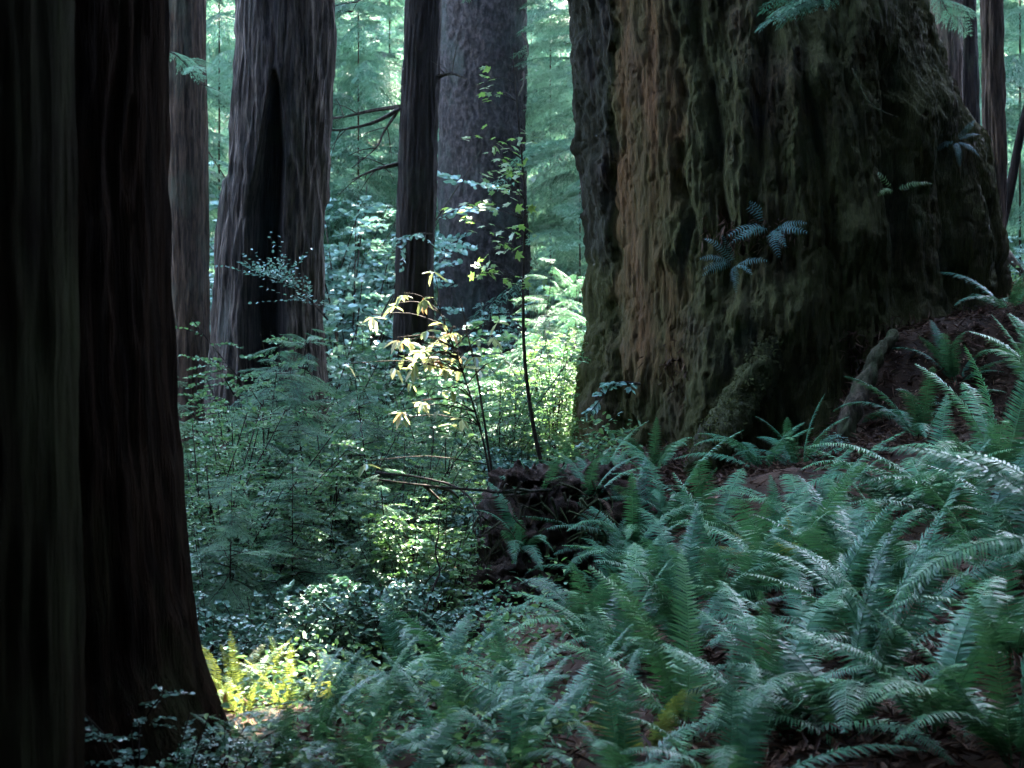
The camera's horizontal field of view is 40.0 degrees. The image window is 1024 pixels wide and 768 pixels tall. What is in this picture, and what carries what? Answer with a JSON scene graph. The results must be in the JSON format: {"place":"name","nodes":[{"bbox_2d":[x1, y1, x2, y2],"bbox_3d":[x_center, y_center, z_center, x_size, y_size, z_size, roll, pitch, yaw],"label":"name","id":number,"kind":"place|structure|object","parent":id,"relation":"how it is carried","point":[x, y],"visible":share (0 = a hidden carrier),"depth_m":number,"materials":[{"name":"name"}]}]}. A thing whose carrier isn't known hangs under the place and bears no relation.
{"place":"outdoors","nodes":[
{"label":"outdoors","id":0,"kind":"place"},
{"bbox_2d":[206,0,1023,767],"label":"ground","id":1,"kind":"structure","parent":0,"point":[888,392],"depth_m":9.23,"materials":[{"name":"soil"}]},
{"bbox_2d":[0,0,85,767],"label":"redwood tree","id":2,"kind":"object","parent":1,"relation":"on","point":[42,647],"visible":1,"depth_m":3.84,"materials":[{"name":"brown plant"}]},
{"bbox_2d":[85,684,220,767],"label":"huckleberry seedling","id":3,"kind":"object","parent":1,"relation":"on","point":[130,751],"visible":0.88,"depth_m":5.29,"materials":[{"name":"green plant"}]},
{"bbox_2d":[74,0,232,767],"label":"redwood tree","id":4,"kind":"object","parent":1,"relation":"on","point":[142,636],"visible":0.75,"depth_m":5.63,"materials":[{"name":"brown plant"}]},
{"bbox_2d":[168,0,209,474],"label":"redwood tree","id":5,"kind":"object","parent":1,"relation":"on","point":[188,183],"visible":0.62,"depth_m":21.71,"materials":[{"name":"brown plant"}]},
{"bbox_2d":[172,715,295,767],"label":"huckleberry seedling","id":6,"kind":"object","parent":1,"relation":"on","point":[229,747],"visible":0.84,"depth_m":5.50,"materials":[{"name":"green plant"}]},
{"bbox_2d":[187,525,295,628],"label":"leafy bush","id":7,"kind":"object","parent":1,"relation":"on","point":[194,568],"visible":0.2,"depth_m":9.24,"materials":[{"name":"green plant"}]},
{"bbox_2d":[190,474,307,697],"bbox_3d":[-1.851,1.404,9.201,1.220,1.701,1.142,3,8,3],"label":"young hemlock","id":8,"kind":"object","parent":1,"relation":"on","point":[229,592],"visible":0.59,"depth_m":8.99,"materials":[{"name":"green plant"}]},
{"bbox_2d":[211,631,290,716],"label":"lady fern","id":9,"kind":"object","parent":1,"relation":"on","point":[232,688],"visible":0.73,"depth_m":6.73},
{"bbox_2d":[194,590,312,702],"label":"salal bush","id":10,"kind":"object","parent":1,"relation":"on","point":[252,640],"visible":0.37,"depth_m":8.02,"materials":[{"name":"green plant"}]},
{"bbox_2d":[179,415,335,549],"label":"huckleberry bush","id":11,"kind":"object","parent":1,"relation":"on","point":[267,423],"visible":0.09,"depth_m":11.12,"materials":[{"name":"green plant"}]},
{"bbox_2d":[186,346,337,548],"bbox_3d":[-1.953,1.055,11.643,1.827,2.722,1.951,8,0,0],"label":"young hemlock","id":12,"kind":"object","parent":1,"relation":"on","point":[277,448],"visible":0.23,"depth_m":11.56,"materials":[{"name":"green plant"}]},
{"bbox_2d":[178,384,345,513],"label":"huckleberry bush","id":13,"kind":"object","parent":1,"relation":"on","point":[222,433],"visible":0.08,"depth_m":13.41,"materials":[{"name":"green plant"}]},
{"bbox_2d":[203,0,336,480],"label":"redwood tree","id":14,"kind":"object","parent":1,"relation":"on","point":[276,181],"visible":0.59,"depth_m":16.57,"materials":[{"name":"grey plant"}]},
{"bbox_2d":[215,231,343,320],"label":"leafy branch","id":15,"kind":"object","parent":14,"relation":"attached to","point":[276,278],"visible":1,"depth_m":15.49,"materials":[{"name":"green plant"}]},
{"bbox_2d":[185,481,362,622],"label":"huckleberry bush","id":16,"kind":"object","parent":1,"relation":"on","point":[192,510],"visible":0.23,"depth_m":9.68,"materials":[{"name":"green plant"}]},
{"bbox_2d":[183,401,366,588],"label":"huckleberry bush","id":17,"kind":"object","parent":1,"relation":"on","point":[326,473],"visible":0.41,"depth_m":10.24,"materials":[{"name":"green plant"}]},
{"bbox_2d":[197,680,362,767],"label":"sword fern","id":18,"kind":"object","parent":1,"relation":"on","point":[278,762],"visible":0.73,"depth_m":5.55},
{"bbox_2d":[212,329,352,552],"bbox_3d":[-2.025,0.937,12.644,1.994,2.871,2.086,0,0,-4],"label":"young hemlock","id":19,"kind":"object","parent":1,"relation":"on","point":[312,387],"visible":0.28,"depth_m":12.55,"materials":[{"name":"green plant"}]},
{"bbox_2d":[196,574,374,701],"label":"salal bush","id":20,"kind":"object","parent":1,"relation":"on","point":[220,603],"visible":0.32,"depth_m":8.62,"materials":[{"name":"green plant"}]},
{"bbox_2d":[206,0,375,299],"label":"hemlock tree","id":21,"kind":"object","parent":1,"relation":"on","point":[220,62],"visible":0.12,"depth_m":30.52,"materials":[{"name":"green plant"}]},
{"bbox_2d":[239,458,352,696],"bbox_3d":[-1.546,1.387,9.494,1.187,1.769,1.268,-1,2,-43],"label":"young hemlock","id":22,"kind":"object","parent":1,"relation":"on","point":[307,563],"visible":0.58,"depth_m":9.52,"materials":[{"name":"green plant"}]},
{"bbox_2d":[209,195,395,388],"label":"pale bush","id":23,"kind":"object","parent":1,"relation":"on","point":[373,248],"visible":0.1,"depth_m":26.30,"materials":[{"name":"green plant"}]},
{"bbox_2d":[175,318,433,489],"bbox_3d":[-2.137,0.735,14.771,2.582,2.885,2.454,0,0,-31],"label":"huckleberry bush","id":24,"kind":"object","parent":1,"relation":"on","point":[238,389],"visible":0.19,"depth_m":14.84,"materials":[{"name":"green plant"}]},
{"bbox_2d":[229,648,392,767],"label":"sword fern","id":25,"kind":"object","parent":1,"relation":"on","point":[319,736],"visible":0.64,"depth_m":6.07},
{"bbox_2d":[241,370,401,594],"bbox_3d":[-1.602,1.100,11.865,1.627,2.431,1.865,0,0,-25],"label":"young hemlock","id":26,"kind":"object","parent":1,"relation":"on","point":[288,420],"visible":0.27,"depth_m":11.60,"materials":[{"name":"green plant"}]},
{"bbox_2d":[211,0,434,334],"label":"hemlock tree","id":27,"kind":"object","parent":1,"relation":"on","point":[339,79],"visible":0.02,"depth_m":33.00,"materials":[{"name":"green plant"}]},
{"bbox_2d":[210,0,439,401],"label":"hemlock tree","id":28,"kind":"object","parent":1,"relation":"on","point":[367,73],"visible":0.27,"depth_m":29.55,"materials":[{"name":"green plant"}]},
{"bbox_2d":[227,574,435,698],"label":"salal bush","id":29,"kind":"object","parent":1,"relation":"on","point":[366,592],"visible":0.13,"depth_m":8.90,"materials":[{"name":"green plant"}]},
{"bbox_2d":[231,430,444,588],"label":"huckleberry bush","id":30,"kind":"object","parent":1,"relation":"on","point":[345,482],"visible":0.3,"depth_m":11.24,"materials":[{"name":"green plant"}]},
{"bbox_2d":[247,407,442,532],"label":"huckleberry bush","id":31,"kind":"object","parent":1,"relation":"on","point":[385,426],"visible":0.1,"depth_m":13.07,"materials":[{"name":"green plant"}]},
{"bbox_2d":[258,462,432,596],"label":"leafy bush","id":32,"kind":"object","parent":1,"relation":"on","point":[330,508],"visible":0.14,"depth_m":11.04,"materials":[{"name":"green plant"}]},
{"bbox_2d":[208,151,509,419],"bbox_3d":[-2.964,-1.273,25.075,5.544,6.092,6.864,0,0,-5],"label":"pale bush","id":33,"kind":"object","parent":1,"relation":"on","point":[356,282],"visible":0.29,"depth_m":24.32,"materials":[{"name":"green plant"}]},
{"bbox_2d":[274,571,448,698],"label":"salal bush","id":34,"kind":"object","parent":1,"relation":"on","point":[371,611],"visible":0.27,"depth_m":8.77,"materials":[{"name":"green plant"}]},
{"bbox_2d":[296,468,430,610],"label":"young hemlock","id":35,"kind":"object","parent":1,"relation":"on","point":[374,511],"visible":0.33,"depth_m":10.05,"materials":[{"name":"green plant"}]},
{"bbox_2d":[275,626,461,735],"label":"sword fern","id":36,"kind":"object","parent":1,"relation":"on","point":[400,701],"visible":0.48,"depth_m":6.46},
{"bbox_2d":[288,678,466,767],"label":"sword fern","id":37,"kind":"object","parent":1,"relation":"on","point":[358,762],"visible":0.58,"depth_m":5.71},
{"bbox_2d":[328,0,439,329],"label":"hemlock tree","id":38,"kind":"object","parent":1,"relation":"on","point":[386,55],"visible":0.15,"depth_m":35.89,"materials":[{"name":"green plant"}]},
{"bbox_2d":[312,349,468,583],"bbox_3d":[-1.159,1.003,12.551,1.898,2.632,1.834,0,0,-4],"label":"young hemlock","id":39,"kind":"object","parent":1,"relation":"on","point":[348,400],"visible":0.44,"depth_m":12.63,"materials":[{"name":"green plant"}]},
{"bbox_2d":[312,486,472,615],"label":"huckleberry bush","id":40,"kind":"object","parent":1,"relation":"on","point":[413,498],"visible":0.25,"depth_m":10.19,"materials":[{"name":"green plant"}]},
{"bbox_2d":[324,324,465,489],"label":"leafy bush","id":41,"kind":"object","parent":1,"relation":"on","point":[387,354],"visible":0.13,"depth_m":19.20,"materials":[{"name":"green plant"}]},
{"bbox_2d":[330,0,466,522],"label":"redwood tree","id":42,"kind":"object","parent":1,"relation":"on","point":[417,107],"visible":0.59,"depth_m":19.77,"materials":[{"name":"brown plant"}]},
{"bbox_2d":[299,572,510,675],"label":"salal bush","id":43,"kind":"object","parent":1,"relation":"on","point":[424,620],"visible":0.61,"depth_m":8.70,"materials":[{"name":"green plant"}]},
{"bbox_2d":[320,431,495,592],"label":"huckleberry bush","id":44,"kind":"object","parent":1,"relation":"on","point":[432,472],"visible":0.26,"depth_m":11.66,"materials":[{"name":"green plant"}]},
{"bbox_2d":[341,515,476,622],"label":"leafy bush","id":45,"kind":"object","parent":1,"relation":"on","point":[419,549],"visible":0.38,"depth_m":9.73,"materials":[{"name":"green plant"}]},
{"bbox_2d":[327,320,497,483],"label":"leafy bush","id":46,"kind":"object","parent":1,"relation":"on","point":[472,325],"visible":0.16,"depth_m":18.31,"materials":[{"name":"green plant"}]},
{"bbox_2d":[334,704,492,767],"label":"sword fern","id":47,"kind":"object","parent":1,"relation":"on","point":[370,753],"visible":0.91,"depth_m":5.34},
{"bbox_2d":[305,588,526,722],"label":"sword fern","id":48,"kind":"object","parent":1,"relation":"on","point":[397,642],"visible":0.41,"depth_m":7.03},
{"bbox_2d":[353,393,482,563],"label":"huckleberry bush","id":49,"kind":"object","parent":1,"relation":"on","point":[463,438],"visible":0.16,"depth_m":13.25,"materials":[{"name":"green plant"}]},
{"bbox_2d":[361,513,491,640],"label":"bush","id":50,"kind":"object","parent":1,"relation":"on","point":[453,573],"visible":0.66,"depth_m":9.60,"materials":[{"name":"green plant"}]},
{"bbox_2d":[385,332,497,560],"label":"young hemlock","id":51,"kind":"object","parent":1,"relation":"on","point":[438,419],"visible":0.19,"depth_m":15.80,"materials":[{"name":"green plant"}]},
{"bbox_2d":[409,487,484,606],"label":"shrub","id":52,"kind":"object","parent":1,"relation":"on","point":[454,537],"visible":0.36,"depth_m":10.22,"materials":[{"name":"green plant"}]},
{"bbox_2d":[339,597,571,746],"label":"sword fern","id":53,"kind":"object","parent":1,"relation":"on","point":[447,670],"visible":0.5,"depth_m":6.49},
{"bbox_2d":[370,653,573,767],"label":"sword fern","id":54,"kind":"object","parent":1,"relation":"on","point":[419,703],"visible":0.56,"depth_m":5.72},
{"bbox_2d":[436,0,530,434],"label":"conifer tree","id":55,"kind":"object","parent":1,"relation":"on","point":[479,33],"visible":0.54,"depth_m":27.21,"materials":[{"name":"grey plant"}]},
{"bbox_2d":[377,654,602,767],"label":"sword fern","id":56,"kind":"object","parent":1,"relation":"on","point":[522,743],"visible":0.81,"depth_m":5.68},
{"bbox_2d":[434,306,572,470],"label":"leafy bush","id":57,"kind":"object","parent":1,"relation":"on","point":[505,336],"visible":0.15,"depth_m":21.39,"materials":[{"name":"green plant"}]},
{"bbox_2d":[426,257,585,470],"bbox_3d":[0.123,0.032,18.029,2.498,3.261,2.119,0,0,-27],"label":"young hemlock","id":58,"kind":"object","parent":1,"relation":"on","point":[545,321],"visible":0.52,"depth_m":17.81,"materials":[{"name":"green plant"}]},
{"bbox_2d":[434,0,587,349],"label":"hemlock tree","id":59,"kind":"object","parent":1,"relation":"on","point":[537,15],"visible":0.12,"depth_m":32.68,"materials":[{"name":"green plant"}]},
{"bbox_2d":[437,351,589,500],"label":"huckleberry bush","id":60,"kind":"object","parent":1,"relation":"on","point":[513,434],"visible":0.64,"depth_m":12.95,"materials":[{"name":"green plant"}]},
{"bbox_2d":[413,604,615,696],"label":"sword fern","id":61,"kind":"object","parent":1,"relation":"on","point":[502,654],"visible":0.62,"depth_m":7.28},
{"bbox_2d":[462,0,586,393],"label":"hemlock tree","id":62,"kind":"object","parent":1,"relation":"on","point":[570,204],"visible":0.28,"depth_m":27.93,"materials":[{"name":"green plant"}]},
{"bbox_2d":[470,321,587,461],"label":"huckleberry bush","id":63,"kind":"object","parent":1,"relation":"on","point":[566,386],"visible":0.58,"depth_m":15.41,"materials":[{"name":"green plant"}]},
{"bbox_2d":[406,624,701,756],"bbox_3d":[0.292,1.429,6.361,1.151,0.724,1.514,0,0,-31],"label":"sword fern","id":64,"kind":"object","parent":1,"relation":"on","point":[585,717],"visible":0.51,"depth_m":6.36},
{"bbox_2d":[449,458,666,643],"bbox_3d":[0.314,1.324,10.419,1.393,1.526,2.607,0,0,22],"label":"root mound","id":65,"kind":"object","parent":1,"relation":"on","point":[559,502],"visible":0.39,"depth_m":10.11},
{"bbox_2d":[342,269,510,486],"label":"rhododendron","id":66,"kind":"object","parent":65,"relation":"on","point":[429,364],"visible":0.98,"depth_m":10.46,"materials":[{"name":"yellow plant"}]},
{"bbox_2d":[440,48,547,463],"bbox_3d":[-0.122,-0.874,11.128,0.892,3.604,0.999,0,0,0],"label":"vine maple","id":67,"kind":"object","parent":65,"relation":"on","point":[524,278],"visible":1,"depth_m":11.19,"materials":[{"name":"green plant"}]},
{"bbox_2d":[564,473,713,575],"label":"sword fern","id":68,"kind":"object","parent":65,"relation":"on","point":[632,537],"visible":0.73,"depth_m":9.74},
{"bbox_2d":[488,518,663,655],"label":"sword fern","id":69,"kind":"object","parent":1,"relation":"on","point":[604,605],"visible":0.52,"depth_m":7.95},
{"bbox_2d":[177,261,1022,767],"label":"undergrowth","id":70,"kind":"object","parent":1,"relation":"on","point":[263,691],"visible":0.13,"depth_m":6.95,"materials":[{"name":"green plant"}]},
{"bbox_2d":[502,542,705,675],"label":"sword fern","id":71,"kind":"object","parent":1,"relation":"on","point":[603,625],"visible":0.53,"depth_m":7.41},
{"bbox_2d":[206,0,1023,270],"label":"woods","id":72,"kind":"object","parent":1,"relation":"on","point":[401,50],"visible":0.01,"depth_m":55.42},
{"bbox_2d":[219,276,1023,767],"bbox_3d":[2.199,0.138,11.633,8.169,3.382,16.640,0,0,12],"label":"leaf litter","id":73,"kind":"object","parent":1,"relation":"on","point":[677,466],"visible":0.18,"depth_m":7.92,"materials":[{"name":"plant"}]},
{"bbox_2d":[800,438,1023,615],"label":"sword fern","id":74,"kind":"object","parent":73,"relation":"on","point":[897,576],"visible":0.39,"depth_m":7.98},
{"bbox_2d":[523,457,722,575],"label":"sword fern","id":75,"kind":"object","parent":1,"relation":"on","point":[614,494],"visible":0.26,"depth_m":10.24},
{"bbox_2d":[552,685,722,753],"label":"lady fern","id":76,"kind":"object","parent":1,"relation":"on","point":[660,724],"visible":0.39,"depth_m":5.85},
{"bbox_2d":[553,607,722,767],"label":"sword fern","id":77,"kind":"object","parent":1,"relation":"on","point":[600,748],"visible":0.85,"depth_m":5.40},
{"bbox_2d":[562,506,792,594],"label":"sword fern","id":78,"kind":"object","parent":1,"relation":"on","point":[652,557],"visible":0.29,"depth_m":9.33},
{"bbox_2d":[611,430,756,536],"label":"sword fern","id":79,"kind":"object","parent":1,"relation":"on","point":[663,505],"visible":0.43,"depth_m":10.98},
{"bbox_2d":[594,500,793,659],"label":"sword fern","id":80,"kind":"object","parent":1,"relation":"on","point":[664,601],"visible":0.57,"depth_m":7.61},
{"bbox_2d":[555,548,846,767],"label":"sword fern","id":81,"kind":"object","parent":1,"relation":"on","point":[673,688],"visible":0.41,"depth_m":5.97,"materials":[{"name":"plant"}]},
{"bbox_2d":[613,459,796,556],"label":"sword fern","id":82,"kind":"object","parent":1,"relation":"on","point":[710,501],"visible":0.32,"depth_m":10.48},
{"bbox_2d":[620,473,871,626],"bbox_3d":[1.409,1.066,8.396,1.386,1.069,1.436,0,0,35],"label":"sword fern","id":83,"kind":"object","parent":1,"relation":"on","point":[744,582],"visible":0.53,"depth_m":8.22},
{"bbox_2d":[617,649,925,767],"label":"sword fern","id":84,"kind":"object","parent":1,"relation":"on","point":[741,752],"visible":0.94,"depth_m":5.13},
{"bbox_2d":[567,0,1011,456],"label":"redwood tree","id":85,"kind":"object","parent":1,"relation":"on","point":[688,115],"visible":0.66,"depth_m":13.53,"materials":[{"name":"brown plant"}]},
{"bbox_2d":[679,328,789,474],"bbox_3d":[1.946,0.540,12.703,0.629,2.452,1.972,0,0,43],"label":"buttress root","id":86,"kind":"object","parent":85,"relation":"attached to","point":[746,395],"visible":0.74,"depth_m":12.87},
{"bbox_2d":[623,580,963,755],"bbox_3d":[1.160,1.216,5.882,1.224,0.811,1.400,0,0,-30],"label":"sword fern","id":87,"kind":"object","parent":1,"relation":"on","point":[761,658],"visible":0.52,"depth_m":5.94,"materials":[{"name":"plant"}]},
{"bbox_2d":[727,394,871,470],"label":"sword fern","id":88,"kind":"object","parent":1,"relation":"on","point":[790,451],"visible":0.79,"depth_m":11.67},
{"bbox_2d":[706,431,904,555],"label":"sword fern","id":89,"kind":"object","parent":1,"relation":"on","point":[792,482],"visible":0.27,"depth_m":10.36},
{"bbox_2d":[675,462,946,593],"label":"sword fern","id":90,"kind":"object","parent":1,"relation":"on","point":[742,546],"visible":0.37,"depth_m":8.53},
{"bbox_2d":[675,502,949,678],"bbox_3d":[1.486,1.125,7.210,1.209,1.034,1.299,0,0,-20],"label":"sword fern","id":91,"kind":"object","parent":1,"relation":"on","point":[800,603],"visible":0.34,"depth_m":7.22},
{"bbox_2d":[665,521,964,764],"bbox_3d":[1.297,1.128,5.657,1.351,1.064,1.557,-5,1,0],"label":"sword fern","id":92,"kind":"object","parent":1,"relation":"on","point":[835,711],"visible":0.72,"depth_m":5.68,"materials":[{"name":"plant"}]},
{"bbox_2d":[720,475,1006,613],"bbox_3d":[2.108,1.004,8.178,1.355,0.870,1.797,0,0,38],"label":"sword fern","id":93,"kind":"object","parent":1,"relation":"on","point":[848,535],"visible":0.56,"depth_m":8.19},
{"bbox_2d":[706,500,1023,683],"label":"sword fern","id":94,"kind":"object","parent":1,"relation":"on","point":[851,606],"visible":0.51,"depth_m":6.88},
{"bbox_2d":[837,329,898,443],"bbox_3d":[3.210,0.156,12.682,0.385,1.336,0.924,0,0,27],"label":"curved root","id":95,"kind":"object","parent":1,"relation":"on","point":[874,363],"visible":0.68,"depth_m":12.55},
{"bbox_2d":[725,565,1023,767],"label":"sword fern","id":96,"kind":"object","parent":1,"relation":"on","point":[958,652],"visible":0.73,"depth_m":5.61,"materials":[{"name":"plant"}]},
{"bbox_2d":[787,439,987,520],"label":"sword fern","id":97,"kind":"object","parent":1,"relation":"on","point":[880,493],"visible":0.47,"depth_m":10.34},
{"bbox_2d":[785,395,1023,525],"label":"sword fern","id":98,"kind":"object","parent":1,"relation":"on","point":[945,490],"visible":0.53,"depth_m":10.31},
{"bbox_2d":[832,367,1004,437],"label":"sword fern","id":99,"kind":"object","parent":1,"relation":"on","point":[917,426],"visible":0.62,"depth_m":11.71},
{"bbox_2d":[847,428,1023,566],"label":"sword fern","id":100,"kind":"object","parent":1,"relation":"on","point":[999,504],"visible":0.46,"depth_m":9.16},
{"bbox_2d":[854,471,1023,669],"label":"sword fern","id":101,"kind":"object","parent":1,"relation":"on","point":[1015,643],"visible":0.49,"depth_m":6.73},
{"bbox_2d":[929,0,962,98],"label":"redwood tree","id":102,"kind":"object","parent":1,"relation":"on","point":[951,40],"visible":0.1,"depth_m":22.76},
{"bbox_2d":[872,314,1023,602],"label":"sword fern","id":103,"kind":"object","parent":1,"relation":"on","point":[1009,485],"visible":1,"depth_m":5.46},
{"bbox_2d":[875,591,1023,767],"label":"sword fern","id":104,"kind":"object","parent":1,"relation":"on","point":[976,714],"visible":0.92,"depth_m":5.26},
{"bbox_2d":[893,322,1011,394],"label":"sword fern","id":105,"kind":"object","parent":1,"relation":"on","point":[950,362],"visible":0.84,"depth_m":12.53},
{"bbox_2d":[886,345,1023,484],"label":"sword fern","id":106,"kind":"object","parent":1,"relation":"on","point":[999,445],"visible":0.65,"depth_m":10.57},
{"bbox_2d":[912,462,1023,612],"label":"sword fern","id":107,"kind":"object","parent":1,"relation":"on","point":[1020,565],"visible":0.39,"depth_m":8.18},
{"bbox_2d":[962,0,979,123],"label":"redwood tree","id":108,"kind":"object","parent":1,"relation":"on","point":[971,87],"visible":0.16,"depth_m":24.37,"materials":[{"name":"brown plant"}]},
{"bbox_2d":[976,0,1023,279],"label":"hemlock tree","id":109,"kind":"object","parent":1,"relation":"on","point":[1014,12],"visible":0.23,"depth_m":28.99,"materials":[{"name":"green plant"}]},
{"bbox_2d":[980,0,1023,280],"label":"redwood tree","id":110,"kind":"object","parent":1,"relation":"on","point":[993,81],"visible":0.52,"depth_m":18.37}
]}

